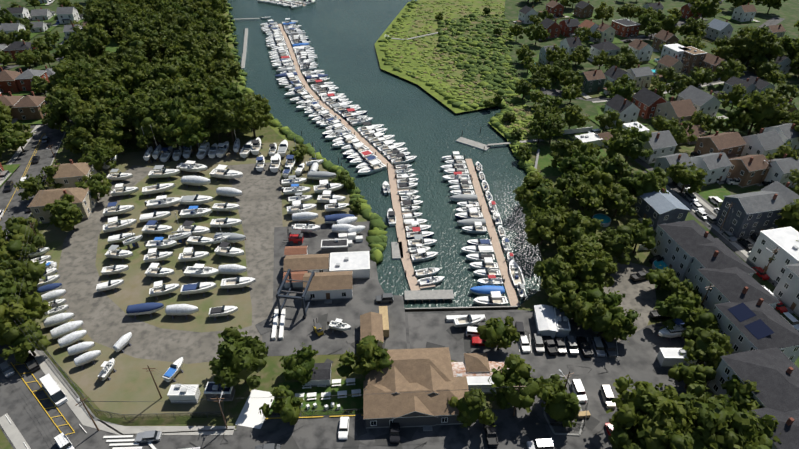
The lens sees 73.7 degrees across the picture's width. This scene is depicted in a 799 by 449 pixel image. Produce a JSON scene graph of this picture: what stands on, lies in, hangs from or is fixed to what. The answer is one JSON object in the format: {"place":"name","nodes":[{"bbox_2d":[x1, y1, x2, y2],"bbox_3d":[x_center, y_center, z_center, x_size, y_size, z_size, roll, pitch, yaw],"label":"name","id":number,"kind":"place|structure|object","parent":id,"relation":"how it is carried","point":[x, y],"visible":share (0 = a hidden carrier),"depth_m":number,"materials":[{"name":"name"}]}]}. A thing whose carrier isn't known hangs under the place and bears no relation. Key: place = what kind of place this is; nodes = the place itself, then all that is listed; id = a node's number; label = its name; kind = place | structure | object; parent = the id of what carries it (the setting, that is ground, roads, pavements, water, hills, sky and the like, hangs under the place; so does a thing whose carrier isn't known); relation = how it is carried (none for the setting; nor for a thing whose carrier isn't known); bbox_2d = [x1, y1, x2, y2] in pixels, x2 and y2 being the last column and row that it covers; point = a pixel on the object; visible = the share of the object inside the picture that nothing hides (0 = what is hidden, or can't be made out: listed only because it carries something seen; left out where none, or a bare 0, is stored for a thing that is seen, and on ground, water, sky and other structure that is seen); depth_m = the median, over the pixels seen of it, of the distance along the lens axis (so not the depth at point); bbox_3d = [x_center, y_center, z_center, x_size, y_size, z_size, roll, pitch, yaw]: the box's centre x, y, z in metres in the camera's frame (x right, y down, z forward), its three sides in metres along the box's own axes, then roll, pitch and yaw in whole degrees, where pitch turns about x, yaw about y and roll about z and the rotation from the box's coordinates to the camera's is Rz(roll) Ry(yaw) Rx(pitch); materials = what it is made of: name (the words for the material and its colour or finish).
{"place":"outdoors","nodes":[
{"label":"outdoors","id":0,"kind":"place"},
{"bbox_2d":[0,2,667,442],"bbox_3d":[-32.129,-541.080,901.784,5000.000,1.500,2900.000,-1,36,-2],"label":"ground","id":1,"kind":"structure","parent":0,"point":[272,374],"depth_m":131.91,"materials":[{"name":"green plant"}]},
{"bbox_2d":[0,70,756,448],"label":"pavements","id":2,"kind":"structure","parent":1,"relation":"on","point":[250,416],"depth_m":104.15,"materials":[{"name":"concrete"}]},
{"bbox_2d":[234,0,542,311],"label":"docks and pilings","id":3,"kind":"object","parent":1,"relation":"on","point":[401,252],"visible":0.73,"depth_m":154.15,"materials":[{"name":"brown wood"}]},
{"bbox_2d":[0,0,798,448],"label":"trees","id":4,"kind":"object","parent":1,"relation":"on","point":[186,90],"visible":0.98,"depth_m":181.57,"materials":[{"name":"green plant"}]},
{"bbox_2d":[0,0,798,448],"bbox_3d":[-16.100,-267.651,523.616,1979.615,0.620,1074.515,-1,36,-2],"label":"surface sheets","id":5,"kind":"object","parent":1,"relation":"on","point":[160,342],"visible":0.35,"depth_m":128.50,"materials":[{"name":"grey asphalt"}]},
{"bbox_2d":[29,125,686,381],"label":"stored boats","id":6,"kind":"object","parent":5,"relation":"on","point":[48,288],"visible":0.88,"depth_m":147.98,"materials":[{"name":"white plastic"}]},
{"bbox_2d":[0,0,798,448],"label":"vehicles","id":7,"kind":"object","parent":5,"relation":"on","point":[554,346],"visible":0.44,"depth_m":116.57,"materials":[{"name":"white metal"}]},
{"bbox_2d":[0,0,798,448],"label":"buildings","id":8,"kind":"structure","parent":1,"relation":"on","point":[416,388],"depth_m":135.66,"materials":[{"name":"brown"}]},
{"bbox_2d":[227,0,541,308],"bbox_3d":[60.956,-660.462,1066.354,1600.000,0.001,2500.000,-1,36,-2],"label":"water","id":9,"kind":"structure","parent":0,"point":[425,127],"depth_m":209.20,"materials":[{"name":"teal liquid"}]},
{"bbox_2d":[257,0,526,305],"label":"docked boats","id":10,"kind":"object","parent":9,"relation":"on","point":[457,177],"visible":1,"depth_m":183.71,"materials":[{"name":"white plastic"}]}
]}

